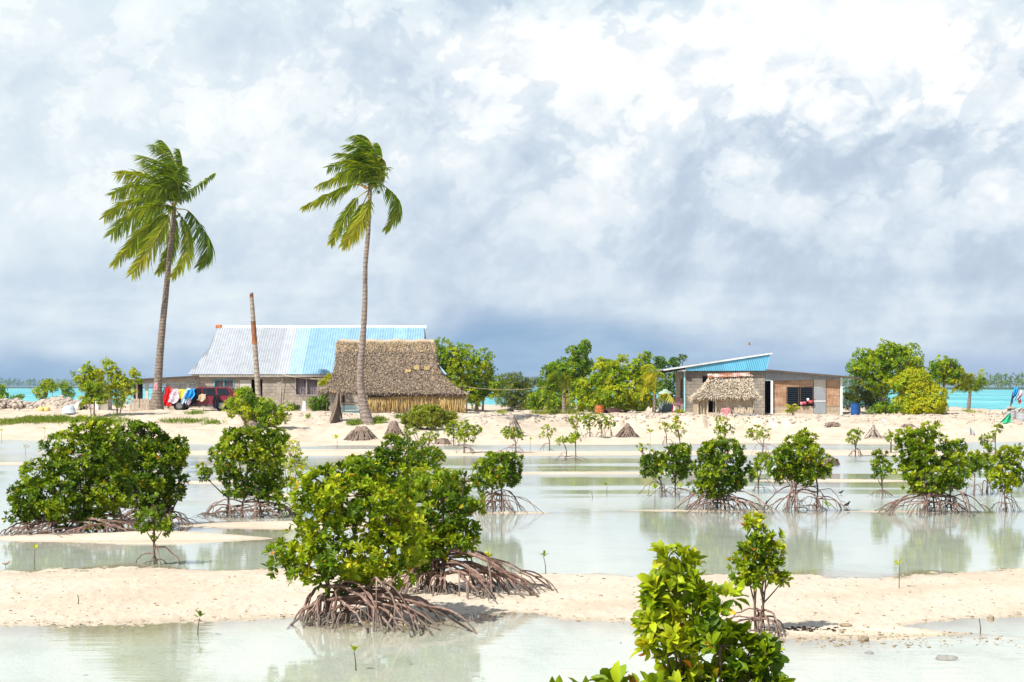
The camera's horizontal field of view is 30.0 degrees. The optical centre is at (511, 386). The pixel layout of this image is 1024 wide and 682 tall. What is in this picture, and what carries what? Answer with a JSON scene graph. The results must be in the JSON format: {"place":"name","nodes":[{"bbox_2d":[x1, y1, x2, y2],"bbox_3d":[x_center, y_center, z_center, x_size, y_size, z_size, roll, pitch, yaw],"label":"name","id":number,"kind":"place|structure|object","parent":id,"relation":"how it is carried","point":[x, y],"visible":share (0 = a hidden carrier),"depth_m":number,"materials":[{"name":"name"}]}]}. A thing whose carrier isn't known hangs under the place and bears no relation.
{"place":"outdoors","nodes":[
{"label":"outdoors","id":0,"kind":"place"},
{"bbox_2d":[0,387,186,387],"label":"islet","id":1,"kind":"object","parent":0,"point":[57,387],"visible":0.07,"depth_m":2508.02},
{"bbox_2d":[0,377,194,386],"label":"distant palm fringe","id":2,"kind":"object","parent":1,"relation":"on","point":[14,380],"visible":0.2,"depth_m":2531.04,"materials":[{"name":"green plant"}]},
{"bbox_2d":[163,386,170,405],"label":"red dress","id":3,"kind":"object","parent":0,"point":[166,397],"visible":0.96,"depth_m":115.34,"materials":[{"name":"fabric"}]},
{"bbox_2d":[168,388,178,403],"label":"patterned shirt","id":4,"kind":"object","parent":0,"point":[174,396],"visible":1,"depth_m":115.30,"materials":[{"name":"white fabric"}]},
{"bbox_2d":[0,399,1023,681],"bbox_3d":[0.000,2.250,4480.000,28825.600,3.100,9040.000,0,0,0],"label":"ground","id":5,"kind":"structure","parent":0,"point":[526,643],"depth_m":21.58,"materials":[{"name":"sand"}]},
{"bbox_2d":[0,384,11,398],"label":"coastal bush","id":6,"kind":"object","parent":5,"relation":"on","point":[3,391],"visible":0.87,"depth_m":120.91,"materials":[{"name":"green plant"}]},
{"bbox_2d":[30,378,59,399],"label":"coastal bush","id":7,"kind":"object","parent":5,"relation":"on","point":[52,385],"visible":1,"depth_m":117.88,"materials":[{"name":"green plant"}]},
{"bbox_2d":[0,395,92,409],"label":"coral stone wall","id":8,"kind":"structure","parent":5,"relation":"on","point":[15,403],"depth_m":116.59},
{"bbox_2d":[57,380,75,398],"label":"coastal bush","id":9,"kind":"object","parent":5,"relation":"on","point":[64,391],"visible":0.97,"depth_m":118.98,"materials":[{"name":"green plant"}]},
{"bbox_2d":[0,411,135,425],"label":"grass strip","id":10,"kind":"object","parent":5,"relation":"on","point":[40,418],"depth_m":101.22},
{"bbox_2d":[61,405,75,413],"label":"upturned tub","id":11,"kind":"object","parent":5,"relation":"on","point":[68,409],"visible":1,"depth_m":106.21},
{"bbox_2d":[0,415,164,537],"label":"mangrove","id":12,"kind":"object","parent":5,"relation":"on","point":[93,465],"visible":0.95,"depth_m":33.70,"materials":[{"name":"green plant"}]},
{"bbox_2d":[70,360,110,415],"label":"coastal tree","id":13,"kind":"object","parent":5,"relation":"on","point":[95,390],"visible":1,"depth_m":103.89,"materials":[{"name":"green plant"}]},
{"bbox_2d":[99,397,111,410],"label":"concrete block","id":14,"kind":"structure","parent":5,"relation":"on","point":[107,407],"depth_m":112.80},
{"bbox_2d":[100,357,142,414],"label":"coastal tree","id":15,"kind":"object","parent":5,"relation":"on","point":[120,385],"visible":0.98,"depth_m":104.92,"materials":[{"name":"green plant"}]},
{"bbox_2d":[130,398,150,410],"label":"board fence","id":16,"kind":"object","parent":5,"relation":"on","point":[143,401],"visible":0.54,"depth_m":112.50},
{"bbox_2d":[106,419,197,526],"bbox_3d":[-6.800,1.646,35.950,1.888,2.078,1.469,0,0,0],"label":"mangrove","id":17,"kind":"object","parent":5,"relation":"on","point":[165,487],"visible":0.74,"depth_m":35.69,"materials":[{"name":"green plant"}]},
{"bbox_2d":[131,492,178,561],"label":"mangrove","id":18,"kind":"object","parent":5,"relation":"on","point":[165,524],"visible":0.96,"depth_m":28.46,"materials":[{"name":"green plant"}]},
{"bbox_2d":[99,139,215,409],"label":"coconut palm","id":19,"kind":"object","parent":5,"relation":"on","point":[148,234],"visible":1,"depth_m":111.00,"materials":[{"name":"green plant"}]},
{"bbox_2d":[164,386,236,410],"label":"red suv","id":20,"kind":"object","parent":5,"relation":"on","point":[222,392],"visible":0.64,"depth_m":115.54,"materials":[{"name":"paint"}]},
{"bbox_2d":[195,422,295,516],"bbox_3d":[-5.351,1.723,38.862,2.245,1.994,1.801,0,0,-33],"label":"mangrove","id":21,"kind":"object","parent":5,"relation":"on","point":[262,450],"visible":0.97,"depth_m":38.67,"materials":[{"name":"green plant"}]},
{"bbox_2d":[249,292,260,400],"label":"broken palm trunk","id":22,"kind":"object","parent":5,"relation":"on","point":[255,357],"visible":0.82,"depth_m":107.89,"materials":[{"name":"brown plant"}]},
{"bbox_2d":[222,385,294,426],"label":"sprawling bush","id":23,"kind":"object","parent":5,"relation":"on","point":[259,413],"visible":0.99,"depth_m":93.97,"materials":[{"name":"green plant"}]},
{"bbox_2d":[156,409,402,425],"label":"grass patches","id":24,"kind":"object","parent":5,"relation":"on","point":[378,419],"depth_m":99.95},
{"bbox_2d":[130,325,447,410],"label":"block house","id":25,"kind":"structure","parent":5,"relation":"on","point":[294,351],"depth_m":123.51,"materials":[{"name":"metal"}]},
{"bbox_2d":[214,379,233,387],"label":"window","id":26,"kind":"structure","parent":25,"relation":"in","point":[217,382],"depth_m":122.05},
{"bbox_2d":[295,377,317,395],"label":"window","id":27,"kind":"structure","parent":25,"relation":"in","point":[303,387],"depth_m":122.14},
{"bbox_2d":[273,429,308,488],"bbox_3d":[-5.655,1.888,48.323,0.945,1.734,0.845,0,0,-25],"label":"thin shrub","id":28,"kind":"object","parent":5,"relation":"on","point":[296,461],"visible":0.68,"depth_m":48.25,"materials":[{"name":"green plant"}]},
{"bbox_2d":[306,394,330,410],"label":"coastal bush","id":29,"kind":"object","parent":5,"relation":"on","point":[315,401],"visible":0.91,"depth_m":115.72,"materials":[{"name":"green plant"}]},
{"bbox_2d":[329,391,342,423],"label":"dry palm frond","id":30,"kind":"object","parent":5,"relation":"on","point":[336,414],"visible":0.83,"depth_m":99.44,"materials":[{"name":"brown plant"}]},
{"bbox_2d":[300,134,402,424],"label":"coconut palm","id":31,"kind":"object","parent":5,"relation":"on","point":[364,163],"visible":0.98,"depth_m":98.01,"materials":[{"name":"green plant"}]},
{"bbox_2d":[343,426,377,440],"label":"palm stump","id":32,"kind":"object","parent":5,"relation":"on","point":[363,433],"visible":0.98,"depth_m":87.39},
{"bbox_2d":[261,456,477,637],"bbox_3d":[-1.459,1.737,20.923,2.096,1.942,1.992,0,0,-36],"label":"mangrove","id":33,"kind":"object","parent":5,"relation":"on","point":[328,498],"visible":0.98,"depth_m":20.87,"materials":[{"name":"green plant"}]},
{"bbox_2d":[342,432,415,537],"bbox_3d":[-2.307,1.738,32.619,1.337,1.914,1.009,0,0,0],"label":"mangrove","id":34,"kind":"object","parent":5,"relation":"on","point":[403,471],"visible":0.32,"depth_m":32.61,"materials":[{"name":"green plant"}]},
{"bbox_2d":[316,339,468,413],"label":"thatched hut","id":35,"kind":"object","parent":5,"relation":"on","point":[400,377],"visible":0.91,"depth_m":112.81,"materials":[{"name":"brown plant"}]},
{"bbox_2d":[317,372,331,411],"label":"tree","id":36,"kind":"object","parent":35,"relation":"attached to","point":[324,380],"visible":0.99,"depth_m":112.85,"materials":[{"name":"green plant"}]},
{"bbox_2d":[384,421,402,434],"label":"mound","id":37,"kind":"object","parent":5,"relation":"on","point":[393,427],"visible":0.84,"depth_m":90.49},
{"bbox_2d":[401,425,420,441],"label":"mangrove","id":38,"kind":"object","parent":5,"relation":"on","point":[406,431],"visible":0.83,"depth_m":86.10,"materials":[{"name":"green plant"}]},
{"bbox_2d":[394,433,446,492],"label":"mangrove","id":39,"kind":"object","parent":5,"relation":"on","point":[422,454],"visible":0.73,"depth_m":46.39,"materials":[{"name":"green plant"}]},
{"bbox_2d":[416,429,439,448],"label":"mangrove","id":40,"kind":"object","parent":5,"relation":"on","point":[430,437],"visible":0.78,"depth_m":78.83,"materials":[{"name":"green plant"}]},
{"bbox_2d":[399,404,458,429],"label":"feathery bush","id":41,"kind":"object","parent":5,"relation":"on","point":[432,416],"visible":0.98,"depth_m":93.58,"materials":[{"name":"green plant"}]},
{"bbox_2d":[398,466,462,496],"bbox_3d":[-1.788,2.238,41.243,1.575,1.064,1.069,0,0,0],"label":"mangrove shrub","id":42,"kind":"object","parent":5,"relation":"on","point":[433,485],"visible":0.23,"depth_m":41.11,"materials":[{"name":"green plant"}]},
{"bbox_2d":[443,419,466,445],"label":"mangrove","id":43,"kind":"object","parent":5,"relation":"on","point":[450,430],"visible":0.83,"depth_m":83.78,"materials":[{"name":"green plant"}]},
{"bbox_2d":[377,463,557,603],"bbox_3d":[-0.506,1.768,23.555,1.941,1.666,1.996,0,0,39],"label":"mangrove","id":44,"kind":"object","parent":5,"relation":"on","point":[453,539],"visible":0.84,"depth_m":23.35,"materials":[{"name":"green plant"}]},
{"bbox_2d":[454,419,482,453],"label":"mangrove","id":45,"kind":"object","parent":5,"relation":"on","point":[465,434],"visible":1,"depth_m":72.21,"materials":[{"name":"green plant"}]},
{"bbox_2d":[433,337,505,411],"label":"coastal tree","id":46,"kind":"object","parent":5,"relation":"on","point":[454,366],"visible":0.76,"depth_m":123.50,"materials":[{"name":"green plant"}]},
{"bbox_2d":[468,450,543,513],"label":"mangrove","id":47,"kind":"object","parent":5,"relation":"on","point":[490,474],"visible":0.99,"depth_m":39.15,"materials":[{"name":"green plant"}]},
{"bbox_2d":[497,426,524,452],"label":"mangrove","id":48,"kind":"object","parent":5,"relation":"on","point":[512,435],"visible":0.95,"depth_m":72.51,"materials":[{"name":"green plant"}]},
{"bbox_2d":[0,566,1021,647],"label":"shell debris","id":49,"kind":"object","parent":5,"relation":"on","point":[822,637],"visible":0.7,"depth_m":21.29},
{"bbox_2d":[507,414,523,435],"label":"palm stump","id":50,"kind":"object","parent":5,"relation":"on","point":[514,423],"visible":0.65,"depth_m":90.39,"materials":[{"name":"wood"}]},
{"bbox_2d":[494,371,546,409],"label":"needle tree","id":51,"kind":"object","parent":5,"relation":"on","point":[512,397],"visible":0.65,"depth_m":131.57,"materials":[{"name":"green plant"}]},
{"bbox_2d":[538,424,556,450],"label":"mangrove","id":52,"kind":"object","parent":5,"relation":"on","point":[547,425],"visible":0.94,"depth_m":74.92,"materials":[{"name":"green plant"}]},
{"bbox_2d":[525,390,570,410],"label":"coastal bush","id":53,"kind":"object","parent":5,"relation":"on","point":[554,403],"visible":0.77,"depth_m":119.63,"materials":[{"name":"green plant"}]},
{"bbox_2d":[539,369,573,413],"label":"coconut palm","id":54,"kind":"object","parent":5,"relation":"on","point":[556,376],"visible":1,"depth_m":111.85,"materials":[{"name":"green plant"}]},
{"bbox_2d":[536,338,596,407],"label":"coastal tree","id":55,"kind":"object","parent":5,"relation":"on","point":[584,365],"visible":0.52,"depth_m":121.58,"materials":[{"name":"green plant"}]},
{"bbox_2d":[554,430,583,459],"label":"mangrove","id":56,"kind":"object","parent":5,"relation":"on","point":[575,436],"visible":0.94,"depth_m":67.93,"materials":[{"name":"green plant"}]},
{"bbox_2d":[568,413,584,433],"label":"mangrove","id":57,"kind":"object","parent":5,"relation":"on","point":[574,426],"visible":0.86,"depth_m":94.90,"materials":[{"name":"green plant"}]},
{"bbox_2d":[579,412,595,437],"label":"mangrove","id":58,"kind":"object","parent":5,"relation":"on","point":[585,421],"visible":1,"depth_m":92.41,"materials":[{"name":"green plant"}]},
{"bbox_2d":[592,412,609,437],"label":"mangrove","id":59,"kind":"object","parent":5,"relation":"on","point":[600,425],"visible":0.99,"depth_m":92.75,"materials":[{"name":"green plant"}]},
{"bbox_2d":[605,413,617,436],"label":"mangrove","id":60,"kind":"object","parent":5,"relation":"on","point":[614,423],"visible":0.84,"depth_m":93.93,"materials":[{"name":"green plant"}]},
{"bbox_2d":[549,660,675,681],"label":"mangrove","id":61,"kind":"object","parent":5,"relation":"on","point":[616,672],"visible":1,"depth_m":7.59,"materials":[{"name":"green plant"}]},
{"bbox_2d":[565,350,662,412],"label":"coastal tree","id":62,"kind":"object","parent":5,"relation":"on","point":[604,384],"visible":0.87,"depth_m":113.56,"materials":[{"name":"green plant"}]},
{"bbox_2d":[227,411,1021,427],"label":"coral rubble","id":63,"kind":"object","parent":5,"relation":"on","point":[748,417],"visible":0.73,"depth_m":105.83,"materials":[{"name":"stone"}]},
{"bbox_2d":[615,423,639,437],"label":"palm stump","id":64,"kind":"object","parent":5,"relation":"on","point":[626,430],"visible":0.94,"depth_m":93.83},
{"bbox_2d":[638,448,670,495],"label":"mangrove","id":65,"kind":"object","parent":5,"relation":"on","point":[645,460],"visible":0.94,"depth_m":45.79,"materials":[{"name":"green plant"}]},
{"bbox_2d":[637,364,674,412],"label":"coconut palm","id":66,"kind":"object","parent":5,"relation":"on","point":[650,378],"visible":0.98,"depth_m":110.39,"materials":[{"name":"green plant"}]},
{"bbox_2d":[657,389,672,411],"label":"water tank","id":67,"kind":"object","parent":5,"relation":"on","point":[667,407],"visible":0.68,"depth_m":116.13,"materials":[{"name":"grey plastic"}]},
{"bbox_2d":[658,421,672,443],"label":"mangrove","id":68,"kind":"object","parent":5,"relation":"on","point":[665,424],"visible":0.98,"depth_m":86.06,"materials":[{"name":"green plant"}]},
{"bbox_2d":[652,354,687,399],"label":"coastal tree","id":69,"kind":"object","parent":5,"relation":"on","point":[669,363],"visible":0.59,"depth_m":125.83,"materials":[{"name":"green plant"}]},
{"bbox_2d":[658,442,695,495],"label":"mangrove","id":70,"kind":"object","parent":5,"relation":"on","point":[678,468],"visible":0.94,"depth_m":45.51,"materials":[{"name":"green plant"}]},
{"bbox_2d":[670,413,686,450],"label":"mangrove","id":71,"kind":"object","parent":5,"relation":"on","point":[674,424],"visible":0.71,"depth_m":75.23,"materials":[{"name":"green plant"}]},
{"bbox_2d":[629,539,795,681],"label":"mangrove","id":72,"kind":"object","parent":5,"relation":"on","point":[663,614],"visible":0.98,"depth_m":9.94,"materials":[{"name":"green plant"}]},
{"bbox_2d":[712,416,734,444],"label":"mangrove","id":73,"kind":"object","parent":5,"relation":"on","point":[720,428],"visible":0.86,"depth_m":82.38,"materials":[{"name":"green plant"}]},
{"bbox_2d":[687,372,762,414],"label":"kitchen hut","id":74,"kind":"object","parent":5,"relation":"on","point":[731,391],"visible":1,"depth_m":110.23,"materials":[{"name":"beige plant"}]},
{"bbox_2d":[674,435,776,512],"bbox_3d":[4.457,1.854,40.052,2.195,1.689,1.873,0,0,0],"label":"mangrove","id":75,"kind":"object","parent":5,"relation":"on","point":[708,479],"visible":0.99,"depth_m":39.71,"materials":[{"name":"green plant"}]},
{"bbox_2d":[494,408,989,414],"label":"island grass","id":76,"kind":"structure","parent":5,"relation":"on","point":[552,411],"depth_m":112.44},
{"bbox_2d":[733,407,752,415],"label":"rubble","id":77,"kind":"object","parent":5,"relation":"on","point":[743,409],"visible":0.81,"depth_m":109.79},
{"bbox_2d":[657,353,860,414],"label":"gable house","id":78,"kind":"structure","parent":5,"relation":"on","point":[777,390],"depth_m":115.06,"materials":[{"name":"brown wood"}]},
{"bbox_2d":[787,387,798,405],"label":"window","id":79,"kind":"structure","parent":78,"relation":"in","point":[791,391],"depth_m":115.16,"materials":[{"name":"black glass"}]},
{"bbox_2d":[800,387,812,405],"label":"window","id":80,"kind":"structure","parent":78,"relation":"in","point":[804,391],"depth_m":115.16,"materials":[{"name":"black glass"}]},
{"bbox_2d":[814,388,825,413],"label":"door","id":81,"kind":"structure","parent":78,"relation":"in","point":[819,393],"depth_m":115.13,"materials":[{"name":"grey metal"}]},
{"bbox_2d":[724,510,793,636],"bbox_3d":[2.507,1.977,19.931,0.894,1.369,0.554,0,0,-10],"label":"mangrove","id":82,"kind":"object","parent":5,"relation":"on","point":[754,573],"visible":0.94,"depth_m":19.93,"materials":[{"name":"green plant"}]},
{"bbox_2d":[744,424,775,453],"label":"mangrove","id":83,"kind":"object","parent":5,"relation":"on","point":[758,433],"visible":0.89,"depth_m":72.57,"materials":[{"name":"green plant"}]},
{"bbox_2d":[753,451,776,490],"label":"mangrove","id":84,"kind":"object","parent":5,"relation":"on","point":[766,457],"visible":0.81,"depth_m":47.44,"materials":[{"name":"green plant"}]},
{"bbox_2d":[784,403,799,415],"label":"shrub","id":85,"kind":"object","parent":5,"relation":"on","point":[792,408],"visible":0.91,"depth_m":108.97,"materials":[{"name":"green plant"}]},
{"bbox_2d":[763,427,849,511],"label":"mangrove","id":86,"kind":"object","parent":5,"relation":"on","point":[811,453],"visible":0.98,"depth_m":40.02,"materials":[{"name":"green plant"}]},
{"bbox_2d":[770,626,845,631],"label":"mud clods","id":87,"kind":"object","parent":5,"relation":"on","point":[803,628],"visible":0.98,"depth_m":20.13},
{"bbox_2d":[845,428,864,455],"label":"mangrove","id":88,"kind":"object","parent":5,"relation":"on","point":[849,434],"visible":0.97,"depth_m":71.05,"materials":[{"name":"green plant"}]},
{"bbox_2d":[850,403,859,414],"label":"blue barrel","id":89,"kind":"object","parent":5,"relation":"on","point":[855,408],"visible":0.92,"depth_m":111.77,"materials":[{"name":"plastic"}]},
{"bbox_2d":[842,381,893,411],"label":"bush","id":90,"kind":"object","parent":5,"relation":"on","point":[866,398],"visible":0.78,"depth_m":123.63,"materials":[{"name":"green plant"}]},
{"bbox_2d":[863,424,883,438],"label":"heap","id":91,"kind":"object","parent":5,"relation":"on","point":[874,433],"visible":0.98,"depth_m":90.24,"materials":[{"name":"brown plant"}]},
{"bbox_2d":[869,448,893,495],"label":"mangrove","id":92,"kind":"object","parent":5,"relation":"on","point":[877,462],"visible":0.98,"depth_m":45.38,"materials":[{"name":"green plant"}]},
{"bbox_2d":[866,401,905,414],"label":"coastal bush","id":93,"kind":"object","parent":5,"relation":"on","point":[880,407],"visible":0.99,"depth_m":111.64,"materials":[{"name":"green plant"}]},
{"bbox_2d":[845,338,932,410],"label":"coastal tree","id":94,"kind":"object","parent":5,"relation":"on","point":[875,361],"visible":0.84,"depth_m":121.45,"materials":[{"name":"green plant"}]},
{"bbox_2d":[883,429,895,452],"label":"mangrove","id":95,"kind":"object","parent":5,"relation":"on","point":[889,434],"visible":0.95,"depth_m":72.81,"materials":[{"name":"green plant"}]},
{"bbox_2d":[886,367,948,414],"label":"coastal bush","id":96,"kind":"object","parent":5,"relation":"on","point":[911,389],"visible":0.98,"depth_m":112.66,"materials":[{"name":"green plant"}]},
{"bbox_2d":[874,420,989,514],"bbox_3d":[8.689,1.694,39.347,2.401,2.011,1.568,0,0,-11],"label":"mangrove","id":97,"kind":"object","parent":5,"relation":"on","point":[917,460],"visible":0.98,"depth_m":39.28,"materials":[{"name":"green plant"}]},
{"bbox_2d":[928,354,961,409],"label":"coastal tree","id":98,"kind":"object","parent":5,"relation":"on","point":[945,371],"visible":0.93,"depth_m":123.81,"materials":[{"name":"green plant"}]},
{"bbox_2d":[935,655,957,660],"bbox_3d":[4.235,2.648,18.599,0.226,0.073,0.176,0,0,0],"label":"coral lump","id":99,"kind":"object","parent":5,"relation":"on","point":[946,657],"visible":0.99,"depth_m":18.54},
{"bbox_2d":[949,367,989,410],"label":"tree","id":100,"kind":"object","parent":5,"relation":"on","point":[966,381],"visible":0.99,"depth_m":123.89,"materials":[{"name":"green plant"}]},
{"bbox_2d":[957,449,986,492],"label":"mangrove","id":101,"kind":"object","parent":5,"relation":"on","point":[975,459],"visible":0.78,"depth_m":46.56,"materials":[{"name":"green plant"}]},
{"bbox_2d":[974,441,998,491],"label":"mangrove","id":102,"kind":"object","parent":5,"relation":"on","point":[986,468],"visible":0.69,"depth_m":47.27,"materials":[{"name":"green plant"}]},
{"bbox_2d":[978,423,1003,453],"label":"mangrove","id":103,"kind":"object","parent":5,"relation":"on","point":[989,436],"visible":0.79,"depth_m":72.51,"materials":[{"name":"green plant"}]},
{"bbox_2d":[988,444,1023,510],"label":"mangrove","id":104,"kind":"object","parent":5,"relation":"on","point":[1014,479],"visible":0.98,"depth_m":40.05,"materials":[{"name":"green plant"}]},
{"bbox_2d":[1007,443,1023,465],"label":"mangrove","id":105,"kind":"object","parent":5,"relation":"on","point":[1019,446],"visible":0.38,"depth_m":57.05,"materials":[{"name":"green plant"}]},
{"bbox_2d":[0,440,1023,578],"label":"tidal water","id":106,"kind":"structure","parent":0,"point":[577,529],"depth_m":35.70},
{"bbox_2d":[0,387,1023,409],"bbox_3d":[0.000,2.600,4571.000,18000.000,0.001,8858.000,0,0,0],"label":"lagoon water","id":107,"kind":"structure","parent":0,"point":[993,399],"depth_m":444.96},
{"bbox_2d":[842,387,1023,389],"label":"islet","id":108,"kind":"object","parent":107,"relation":"on","point":[997,388],"visible":0.22,"depth_m":1506.69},
{"bbox_2d":[842,372,1023,387],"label":"distant palm fringe","id":109,"kind":"object","parent":108,"relation":"on","point":[1009,382],"visible":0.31,"depth_m":1526.57,"materials":[{"name":"green plant"}]},
{"bbox_2d":[0,0,1023,386],"label":"sky","id":110,"kind":"structure","parent":0,"point":[807,183],"materials":[{"name":"white"}]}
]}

